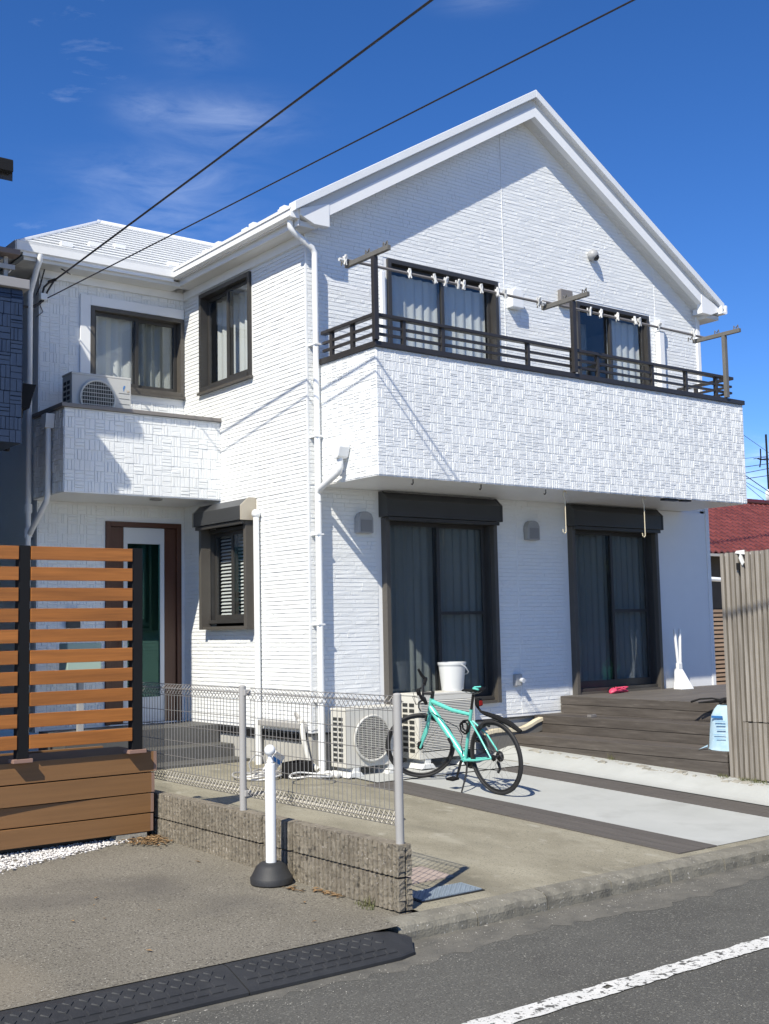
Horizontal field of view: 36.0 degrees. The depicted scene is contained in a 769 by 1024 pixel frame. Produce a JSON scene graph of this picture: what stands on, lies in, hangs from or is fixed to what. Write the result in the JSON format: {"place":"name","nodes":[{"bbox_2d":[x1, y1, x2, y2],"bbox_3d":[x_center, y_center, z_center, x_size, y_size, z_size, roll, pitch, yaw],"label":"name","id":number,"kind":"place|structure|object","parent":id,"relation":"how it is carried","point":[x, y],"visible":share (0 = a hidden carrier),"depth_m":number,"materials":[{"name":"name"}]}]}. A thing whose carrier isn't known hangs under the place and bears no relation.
{"place":"outdoors","nodes":[
{"label":"outdoors","id":0,"kind":"place"},
{"bbox_2d":[0,157,35,451],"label":"neighbour house","id":1,"kind":"structure","parent":0,"point":[16,394],"depth_m":11.87,"materials":[{"name":"blue"}]},
{"bbox_2d":[0,838,130,873],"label":"gravel","id":2,"kind":"structure","parent":0,"point":[41,855],"depth_m":8.86,"materials":[{"name":"white gravel"}]},
{"bbox_2d":[0,840,399,1009],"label":"neighbour lot","id":3,"kind":"structure","parent":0,"point":[218,914],"depth_m":6.93,"materials":[{"name":"asphalt"}]},
{"bbox_2d":[0,746,156,854],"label":"planter box","id":4,"kind":"object","parent":3,"relation":"on","point":[58,797],"visible":0.99,"depth_m":9.16,"materials":[{"name":"brown wood"}]},
{"bbox_2d":[0,545,146,763],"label":"privacy screen","id":5,"kind":"object","parent":4,"relation":"on","point":[21,678],"visible":1,"depth_m":9.14,"materials":[{"name":"brown wood"}]},
{"bbox_2d":[71,861,342,950],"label":"fallen leaves","id":6,"kind":"object","parent":3,"relation":"on","point":[326,892],"visible":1,"depth_m":7.57,"materials":[{"name":"brown plant"}]},
{"bbox_2d":[250,745,292,887],"bbox_3d":[-0.760,2.015,7.907,0.284,0.913,0.284,3,-6,-37],"label":"bollard","id":7,"kind":"object","parent":3,"relation":"on","point":[271,871],"visible":1,"depth_m":7.86,"materials":[{"name":"white plastic"},{"name":"black rubber"}]},
{"bbox_2d":[0,729,418,912],"bbox_3d":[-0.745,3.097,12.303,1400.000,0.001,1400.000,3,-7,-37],"label":"ground","id":8,"kind":"structure","parent":0,"point":[6,732],"depth_m":22.41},
{"bbox_2d":[146,790,412,914],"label":"block wall","id":9,"kind":"structure","parent":8,"relation":"on","point":[350,864],"depth_m":7.88,"materials":[{"name":"beige stone"}]},
{"bbox_2d":[143,682,405,843],"bbox_3d":[-1.018,1.750,8.668,0.107,0.959,3.770,3,-7,-37],"label":"wire fence","id":10,"kind":"object","parent":9,"relation":"on","point":[397,770],"visible":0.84,"depth_m":8.27,"materials":[{"name":"grey metal"}]},
{"bbox_2d":[713,608,725,684],"bbox_3d":[7.127,3.022,24.949,3.400,2.000,0.485,3,-7,-37],"label":"tan lattice","id":11,"kind":"object","parent":8,"relation":"on","point":[719,645],"depth_m":24.58,"materials":[{"name":"brown wood"}]},
{"bbox_2d":[708,499,768,607],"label":"red roof house","id":12,"kind":"structure","parent":8,"relation":"on","point":[735,528],"depth_m":35.19,"materials":[{"name":"tile"}]},
{"bbox_2d":[754,434,768,499],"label":"tv antenna","id":13,"kind":"object","parent":12,"relation":"on","point":[767,466],"visible":0.85,"depth_m":40.62,"materials":[{"name":"white metal"}]},
{"bbox_2d":[147,834,401,920],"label":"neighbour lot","id":14,"kind":"structure","parent":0,"point":[376,912],"depth_m":7.78,"materials":[{"name":"concrete"}]},
{"bbox_2d":[116,833,171,845],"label":"dry leaves","id":15,"kind":"object","parent":14,"relation":"on","point":[147,838],"visible":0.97,"depth_m":9.29,"materials":[{"name":"brown plant"}]},
{"bbox_2d":[353,895,375,909],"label":"weeds","id":16,"kind":"object","parent":14,"relation":"on","point":[372,905],"visible":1,"depth_m":7.23,"materials":[{"name":"green plant"}]},
{"bbox_2d":[0,876,768,1023],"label":"road","id":17,"kind":"structure","parent":0,"point":[495,977],"depth_m":6.03,"materials":[{"name":"grey asphalt"}]},
{"bbox_2d":[21,848,767,1023],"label":"grit","id":18,"kind":"object","parent":17,"relation":"on","point":[438,946],"visible":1,"depth_m":6.57,"materials":[{"name":"gravel"}]},
{"bbox_2d":[136,861,768,1022],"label":"road gutter","id":19,"kind":"object","parent":17,"relation":"on","point":[428,951],"visible":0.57,"depth_m":7.22,"materials":[{"name":"concrete"}]},
{"bbox_2d":[0,964,248,1023],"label":"rubber ramp","id":20,"kind":"structure","parent":19,"relation":"on","point":[131,1003],"depth_m":5.63,"materials":[{"name":"black rubber"}]},
{"bbox_2d":[224,931,414,995],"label":"rubber ramp","id":21,"kind":"structure","parent":19,"relation":"on","point":[273,971],"depth_m":6.25,"materials":[{"name":"black rubber"}]},
{"bbox_2d":[385,840,768,940],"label":"kerb","id":22,"kind":"structure","parent":17,"relation":"on","point":[452,918],"depth_m":7.67,"materials":[{"name":"concrete"}]},
{"bbox_2d":[462,936,768,1023],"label":"road marking","id":23,"kind":"object","parent":17,"relation":"on","point":[539,1008],"visible":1,"depth_m":5.91,"materials":[{"name":"paint"}]},
{"bbox_2d":[0,0,768,505],"label":"sky","id":24,"kind":"structure","parent":0,"point":[108,107],"materials":[{"name":"blue"}]},
{"bbox_2d":[151,752,768,911],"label":"driveway","id":25,"kind":"structure","parent":0,"point":[492,854],"depth_m":9.24,"materials":[{"name":"concrete"}]},
{"bbox_2d":[262,751,283,770],"bbox_3d":[-1.129,2.562,12.065,0.023,0.240,0.150,24,-15,48],"label":"packet","id":26,"kind":"object","parent":25,"relation":"on","point":[277,764],"visible":0.45,"depth_m":12.07,"materials":[{"name":"white"}]},
{"bbox_2d":[231,754,332,780],"bbox_3d":[-1.035,2.586,11.966,1.090,0.237,0.524,-4,-6,28],"label":"hose coil","id":27,"kind":"object","parent":25,"relation":"on","point":[255,774],"visible":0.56,"depth_m":11.99,"materials":[{"name":"white plastic"}]},
{"bbox_2d":[281,760,313,778],"bbox_3d":[-0.892,2.644,12.166,0.200,0.160,0.280,-5,-7,32],"label":"tool box","id":28,"kind":"object","parent":25,"relation":"on","point":[299,763],"visible":0.66,"depth_m":12.08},
{"bbox_2d":[317,770,340,778],"bbox_3d":[-0.567,2.682,12.078,0.252,0.090,0.104,1,-6,-17],"label":"white bundle","id":29,"kind":"object","parent":25,"relation":"on","point":[337,774],"visible":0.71,"depth_m":12.07,"materials":[{"name":"white plastic"}]},
{"bbox_2d":[0,90,746,772],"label":"house","id":30,"kind":"structure","parent":25,"relation":"on","point":[322,442],"depth_m":13.98,"materials":[{"name":"white paint"}]},
{"bbox_2d":[59,642,100,731],"bbox_3d":[-3.389,1.950,13.187,0.400,0.980,0.248,3,-7,-37],"label":"parcel box","id":31,"kind":"object","parent":30,"relation":"on","point":[79,666],"visible":0.38,"depth_m":13.13,"materials":[{"name":"grey"}]},
{"bbox_2d":[62,371,130,408],"bbox_3d":[-3.316,-1.259,13.670,0.732,0.618,0.321,3,-7,-37],"label":"air conditioner","id":32,"kind":"object","parent":30,"relation":"attached to","point":[94,389],"visible":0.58,"depth_m":13.54,"materials":[{"name":"grey metal"}]},
{"bbox_2d":[96,316,131,383],"bbox_3d":[-3.353,-1.961,14.598,0.580,0.900,0.048,3,-7,-37],"label":"curtain","id":33,"kind":"object","parent":30,"relation":"hanging from","point":[113,347],"visible":0.59,"depth_m":14.62,"materials":[{"name":"fabric"}]},
{"bbox_2d":[90,305,183,396],"bbox_3d":[-3.071,-1.966,14.670,1.245,0.997,0.152,3,-7,-37],"label":"window","id":34,"kind":"structure","parent":30,"relation":"in","point":[136,318],"depth_m":14.72,"materials":[{"name":"brown metal"}]},
{"bbox_2d":[105,521,181,725],"bbox_3d":[-2.921,1.334,14.370,1.000,2.420,0.133,3,-7,-37],"label":"front door","id":35,"kind":"structure","parent":30,"relation":"in","point":[160,543],"depth_m":14.51,"materials":[{"name":"brown"}]},
{"bbox_2d":[139,323,170,388],"bbox_3d":[-2.928,-1.934,14.962,0.500,0.900,0.050,3,-7,-37],"label":"curtain","id":36,"kind":"object","parent":30,"relation":"hanging from","point":[154,356],"visible":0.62,"depth_m":14.98,"materials":[{"name":"fabric"}]},
{"bbox_2d":[199,271,251,391],"bbox_3d":[-1.886,-2.132,14.228,0.147,1.235,1.216,3,-7,-37],"label":"window","id":37,"kind":"structure","parent":30,"relation":"in","point":[226,289],"depth_m":14.28,"materials":[{"name":"brown metal"}]},
{"bbox_2d":[209,525,243,623],"bbox_3d":[-1.779,0.742,13.892,0.132,1.120,1.040,3,-7,-37],"label":"window","id":38,"kind":"structure","parent":30,"relation":"in","point":[233,532],"depth_m":14.00,"materials":[{"name":"brown metal"}]},
{"bbox_2d":[23,0,432,307],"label":"power cable","id":39,"kind":"object","parent":30,"relation":"attached to","point":[52,281],"visible":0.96,"depth_m":11.16,"materials":[{"name":"black plastic"}]},
{"bbox_2d":[217,290,246,380],"bbox_3d":[-1.826,-2.105,14.470,0.034,1.100,0.800,3,-7,-37],"label":"curtain","id":40,"kind":"object","parent":30,"relation":"hanging from","point":[240,332],"visible":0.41,"depth_m":14.46,"materials":[{"name":"fabric"}]},
{"bbox_2d":[221,534,243,614],"bbox_3d":[-1.691,0.731,13.954,0.022,1.033,0.930,3,-7,-37],"label":"louvre blind","id":41,"kind":"object","parent":30,"relation":"attached to","point":[242,602],"visible":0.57,"depth_m":14.18,"materials":[{"name":"plastic"}]},
{"bbox_2d":[37,0,634,316],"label":"phone cable","id":42,"kind":"object","parent":30,"relation":"attached to","point":[43,296],"visible":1,"depth_m":10.23,"materials":[{"name":"black plastic"}]},
{"bbox_2d":[392,275,437,349],"bbox_3d":[0.332,-1.655,13.861,0.780,2.200,0.032,3,-7,-37],"label":"curtain","id":43,"kind":"object","parent":30,"relation":"hanging from","point":[414,299],"visible":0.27,"depth_m":13.96,"materials":[{"name":"fabric"}]},
{"bbox_2d":[390,525,483,693],"bbox_3d":[0.557,1.131,13.727,1.580,2.020,0.040,3,-7,-37],"label":"curtain","id":44,"kind":"object","parent":30,"relation":"hanging from","point":[412,611],"visible":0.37,"depth_m":13.72,"materials":[{"name":"fabric"}]},
{"bbox_2d":[338,257,546,303],"bbox_3d":[0.770,-2.555,13.233,3.120,0.049,0.038,3,-7,-37],"label":"laundry pole","id":45,"kind":"object","parent":30,"relation":"on","point":[340,259],"visible":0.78,"depth_m":13.10,"materials":[{"name":"grey metal"}]},
{"bbox_2d":[343,254,347,264],"bbox_3d":[-0.413,-2.624,12.330,0.045,0.111,0.072,3,-7,-37],"label":"clothes peg","id":46,"kind":"object","parent":45,"relation":"attached to","point":[345,256],"visible":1,"depth_m":12.31,"materials":[{"name":"white plastic"}]},
{"bbox_2d":[407,268,411,278],"bbox_3d":[0.270,-2.584,12.850,0.046,0.111,0.072,-2,-13,-25],"label":"clothes peg","id":47,"kind":"object","parent":45,"relation":"attached to","point":[409,271],"visible":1,"depth_m":12.83,"materials":[{"name":"white plastic"}]},
{"bbox_2d":[431,274,437,283],"bbox_3d":[0.548,-2.569,13.061,0.046,0.111,0.072,-15,-6,-40],"label":"clothes peg","id":48,"kind":"object","parent":45,"relation":"attached to","point":[435,279],"visible":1,"depth_m":13.04,"materials":[{"name":"white plastic"}]},
{"bbox_2d":[443,277,448,286],"bbox_3d":[0.678,-2.561,13.158,0.046,0.111,0.072,9,3,-41],"label":"clothes peg","id":49,"kind":"object","parent":45,"relation":"attached to","point":[446,279],"visible":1,"depth_m":13.14,"materials":[{"name":"white plastic"}]},
{"bbox_2d":[455,279,459,288],"bbox_3d":[0.821,-2.553,13.267,0.072,0.111,0.046,2,8,40],"label":"clothes peg","id":50,"kind":"object","parent":45,"relation":"attached to","point":[458,284],"visible":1,"depth_m":13.25,"materials":[{"name":"white plastic"}]},
{"bbox_2d":[461,280,465,289],"bbox_3d":[0.884,-2.550,13.315,0.045,0.111,0.072,6,-11,-43],"label":"clothes peg","id":51,"kind":"object","parent":45,"relation":"attached to","point":[464,284],"visible":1,"depth_m":13.30,"materials":[{"name":"white plastic"}]},
{"bbox_2d":[479,284,483,293],"bbox_3d":[1.097,-2.539,13.477,0.046,0.111,0.072,-6,-5,-23],"label":"clothes peg","id":52,"kind":"object","parent":45,"relation":"attached to","point":[481,288],"visible":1,"depth_m":13.46,"materials":[{"name":"white plastic"}]},
{"bbox_2d":[495,287,499,296],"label":"clothes peg","id":53,"kind":"object","parent":45,"relation":"attached to","point":[497,291],"visible":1,"depth_m":13.61,"materials":[{"name":"white plastic"}]},
{"bbox_2d":[502,289,507,298],"bbox_3d":[1.392,-2.522,13.701,0.046,0.111,0.072,-17,6,-29],"label":"clothes peg","id":54,"kind":"object","parent":45,"relation":"attached to","point":[504,291],"visible":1,"depth_m":13.68,"materials":[{"name":"white plastic"}]},
{"bbox_2d":[536,296,540,305],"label":"clothes peg","id":55,"kind":"object","parent":45,"relation":"attached to","point":[539,301],"visible":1,"depth_m":14.01,"materials":[{"name":"white plastic"}]},
{"bbox_2d":[390,521,494,699],"bbox_3d":[0.626,1.134,13.619,1.600,2.090,0.132,3,-7,-37],"label":"window","id":56,"kind":"structure","parent":30,"relation":"in","point":[486,594],"depth_m":13.97,"materials":[{"name":"brown metal"}]},
{"bbox_2d":[386,258,499,360],"bbox_3d":[0.706,-1.685,13.991,1.710,2.370,0.147,3,-7,-37],"label":"window","id":57,"kind":"structure","parent":30,"relation":"in","point":[492,302],"depth_m":14.10,"materials":[{"name":"brown metal"}]},
{"bbox_2d":[444,286,485,357],"bbox_3d":[0.953,-1.621,14.332,0.760,2.200,0.033,3,-7,-37],"label":"curtain","id":58,"kind":"object","parent":30,"relation":"hanging from","point":[463,309],"visible":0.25,"depth_m":14.43,"materials":[{"name":"fabric"}]},
{"bbox_2d":[562,491,566,533],"bbox_3d":[2.062,0.003,13.540,0.092,0.501,0.012,3,-7,-37],"label":"hook","id":59,"kind":"object","parent":30,"relation":"hanging from","point":[565,513],"visible":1,"depth_m":13.54,"materials":[{"name":"beige metal"}]},
{"bbox_2d":[580,324,587,374],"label":"curtain","id":60,"kind":"object","parent":30,"relation":"hanging from","point":[583,341],"visible":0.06,"depth_m":16.21,"materials":[{"name":"fabric"}]},
{"bbox_2d":[575,534,647,680],"bbox_3d":[2.907,1.261,15.514,1.570,2.020,0.039,3,-7,-37],"label":"curtain","id":61,"kind":"object","parent":30,"relation":"hanging from","point":[630,627],"visible":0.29,"depth_m":15.55,"materials":[{"name":"fabric"}]},
{"bbox_2d":[576,301,650,384],"bbox_3d":[3.057,-1.546,15.776,1.420,2.350,0.147,3,-7,-37],"label":"window","id":62,"kind":"structure","parent":30,"relation":"in","point":[644,330],"depth_m":15.89,"materials":[{"name":"brown metal"}]},
{"bbox_2d":[575,529,657,691],"bbox_3d":[2.971,1.258,15.400,1.575,2.080,0.132,3,-7,-37],"label":"window","id":63,"kind":"structure","parent":30,"relation":"in","point":[650,681],"depth_m":15.55,"materials":[{"name":"brown metal"}]},
{"bbox_2d":[606,320,639,383],"bbox_3d":[3.264,-1.494,16.087,0.650,2.200,0.033,3,-7,-37],"label":"curtain","id":64,"kind":"object","parent":30,"relation":"hanging from","point":[625,341],"visible":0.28,"depth_m":16.19,"materials":[{"name":"fabric"}]},
{"bbox_2d":[541,300,704,337],"bbox_3d":[3.130,-2.417,15.006,3.190,0.059,0.038,3,-7,-37],"label":"laundry pole","id":65,"kind":"object","parent":30,"relation":"on","point":[543,302],"visible":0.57,"depth_m":14.92,"materials":[{"name":"grey metal"}]},
{"bbox_2d":[642,497,645,537],"bbox_3d":[3.148,0.062,14.364,0.092,0.501,0.012,3,-7,-37],"label":"hook","id":66,"kind":"object","parent":30,"relation":"hanging from","point":[644,517],"visible":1,"depth_m":14.37,"materials":[{"name":"white metal"}]},
{"bbox_2d":[407,866,453,883],"bbox_3d":[0.185,2.451,7.930,0.440,0.036,0.340,3,-5,-37],"label":"pit lid","id":67,"kind":"object","parent":25,"relation":"on","point":[421,874],"visible":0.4,"depth_m":7.92,"materials":[{"name":"pink metal"}]},
{"bbox_2d":[412,882,484,902],"bbox_3d":[0.366,2.412,7.497,0.520,0.030,0.230,3,-5,-37],"label":"drain cover","id":68,"kind":"object","parent":25,"relation":"on","point":[440,892],"visible":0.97,"depth_m":7.48,"materials":[{"name":"grey metal"}]},
{"bbox_2d":[356,745,556,781],"bbox_3d":[0.786,2.723,12.962,2.800,0.132,0.840,3,-7,-37],"label":"new concrete","id":69,"kind":"object","parent":25,"relation":"on","point":[529,757],"visible":0.47,"depth_m":13.01,"materials":[{"name":"white concrete"}]},
{"bbox_2d":[332,770,364,777],"bbox_3d":[-0.390,2.701,12.228,0.197,0.050,0.360,3,-7,-37],"label":"ac foot block","id":70,"kind":"object","parent":69,"relation":"on","point":[357,774],"depth_m":12.10,"materials":[{"name":"white plastic"}]},
{"bbox_2d":[330,704,393,771],"bbox_3d":[-0.187,2.385,12.439,0.712,0.673,0.321,3,-7,-37],"label":"air conditioner","id":71,"kind":"object","parent":70,"relation":"on","point":[384,721],"visible":0.66,"depth_m":12.27,"materials":[{"name":"grey metal"}]},
{"bbox_2d":[370,766,392,773],"bbox_3d":[0.008,2.723,12.530,0.197,0.050,0.360,3,-7,-37],"label":"ac foot block","id":72,"kind":"object","parent":69,"relation":"on","point":[384,771],"depth_m":12.44,"materials":[{"name":"white plastic"}]},
{"bbox_2d":[403,762,435,768],"bbox_3d":[0.366,2.725,12.754,0.197,0.050,0.360,3,-7,-37],"label":"ac foot block","id":73,"kind":"object","parent":69,"relation":"on","point":[419,765],"depth_m":12.65,"materials":[{"name":"white plastic"}]},
{"bbox_2d":[401,691,475,763],"bbox_3d":[0.589,2.359,13.000,0.812,0.763,0.338,3,-7,-37],"label":"air conditioner","id":74,"kind":"object","parent":73,"relation":"on","point":[459,700],"visible":0.52,"depth_m":12.81,"materials":[{"name":"grey metal"}]},
{"bbox_2d":[438,662,468,690],"bbox_3d":[0.762,1.829,13.184,0.342,0.316,0.358,3,-7,-37],"label":"bucket","id":75,"kind":"object","parent":74,"relation":"on","point":[452,675],"visible":0.97,"depth_m":13.06,"materials":[{"name":"white plastic"}]},
{"bbox_2d":[441,757,464,764],"bbox_3d":[0.812,2.750,13.092,0.197,0.050,0.360,3,-7,-37],"label":"ac foot block","id":76,"kind":"object","parent":69,"relation":"on","point":[454,760],"depth_m":13.03,"materials":[{"name":"white plastic"}]},
{"bbox_2d":[482,717,542,752],"bbox_3d":[1.550,2.619,13.950,1.000,0.365,0.080,3,-7,-37],"label":"curved board","id":77,"kind":"object","parent":69,"relation":"on","point":[531,726],"visible":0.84,"depth_m":13.81,"materials":[{"name":"beige wood"}]},
{"bbox_2d":[367,781,716,853],"bbox_3d":[1.161,2.625,10.282,0.444,0.206,3.830,3,-7,-37],"label":"timber strip","id":78,"kind":"object","parent":25,"relation":"on","point":[654,840],"visible":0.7,"depth_m":9.89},
{"bbox_2d":[403,769,768,845],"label":"new concrete","id":79,"kind":"object","parent":25,"relation":"on","point":[709,825],"visible":0.91,"depth_m":10.49,"materials":[{"name":"white concrete"}]},
{"bbox_2d":[385,669,522,794],"bbox_3d":[0.708,2.126,11.482,0.558,1.122,1.676,-4,0,-39],"label":"bicycle","id":80,"kind":"object","parent":79,"relation":"on","point":[469,759],"visible":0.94,"depth_m":11.41,"materials":[{"name":"teal paint"}]},
{"bbox_2d":[515,684,740,776],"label":"deck","id":81,"kind":"structure","parent":25,"relation":"on","point":[668,727],"depth_m":13.19,"materials":[{"name":"brown wood"}]},
{"bbox_2d":[609,687,622,693],"bbox_3d":[2.916,2.244,14.924,0.126,0.080,0.258,-6,-8,42],"label":"clog","id":82,"kind":"object","parent":81,"relation":"on","point":[612,690],"visible":1,"depth_m":14.86,"materials":[{"name":"pink plastic"}]},
{"bbox_2d":[614,686,627,691],"bbox_3d":[2.994,2.258,15.085,0.258,0.080,0.126,2,-6,-27],"label":"clog","id":83,"kind":"object","parent":81,"relation":"on","point":[624,690],"visible":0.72,"depth_m":15.07,"materials":[{"name":"pink plastic"}]},
{"bbox_2d":[673,629,693,689],"bbox_3d":[3.917,1.934,15.583,0.224,0.786,0.167,3,-7,-37],"label":"long dustpan","id":84,"kind":"object","parent":81,"relation":"on","point":[681,681],"visible":1,"depth_m":15.57,"materials":[{"name":"white plastic"}]},
{"bbox_2d":[691,697,726,704],"bbox_3d":[3.545,2.083,12.619,0.587,0.210,0.115,-5,-7,33],"label":"pruning tool","id":85,"kind":"object","parent":81,"relation":"on","point":[720,701],"visible":0.71,"depth_m":12.66,"materials":[{"name":"black plastic"}]},
{"bbox_2d":[700,705,728,750],"bbox_3d":[3.371,2.148,11.794,0.434,0.450,0.297,-7,-8,44],"label":"soil bag","id":86,"kind":"object","parent":81,"relation":"on","point":[719,740],"visible":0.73,"depth_m":11.75,"materials":[{"name":"blue"}]},
{"bbox_2d":[497,766,768,817],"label":"timber strip","id":87,"kind":"object","parent":25,"relation":"on","point":[728,805],"visible":0.72,"depth_m":11.31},
{"bbox_2d":[514,747,763,785],"bbox_3d":[2.852,2.621,11.945,0.198,0.212,4.481,3,-7,-37],"label":"broken edging","id":88,"kind":"object","parent":25,"relation":"on","point":[646,767],"visible":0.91,"depth_m":12.06,"materials":[{"name":"concrete"}]},
{"bbox_2d":[527,752,768,805],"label":"new concrete","id":89,"kind":"object","parent":25,"relation":"on","point":[704,784],"visible":0.99,"depth_m":11.81,"materials":[{"name":"white concrete"}]},
{"bbox_2d":[605,754,768,784],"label":"weeds","id":90,"kind":"object","parent":89,"relation":"on","point":[754,781],"visible":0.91,"depth_m":11.29,"materials":[{"name":"green plant"}]},
{"bbox_2d":[720,549,768,780],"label":"slat fence","id":91,"kind":"object","parent":89,"relation":"on","point":[745,597],"visible":0.98,"depth_m":11.42,"materials":[{"name":"grey weathered wood"}]},
{"bbox_2d":[735,550,744,569],"bbox_3d":[3.475,0.466,11.529,0.070,0.188,0.112,3,-7,-37],"label":"cloth scrap","id":92,"kind":"object","parent":91,"relation":"hanging from","point":[740,552],"visible":1,"depth_m":11.51,"materials":[{"name":"white fabric"}]}
]}

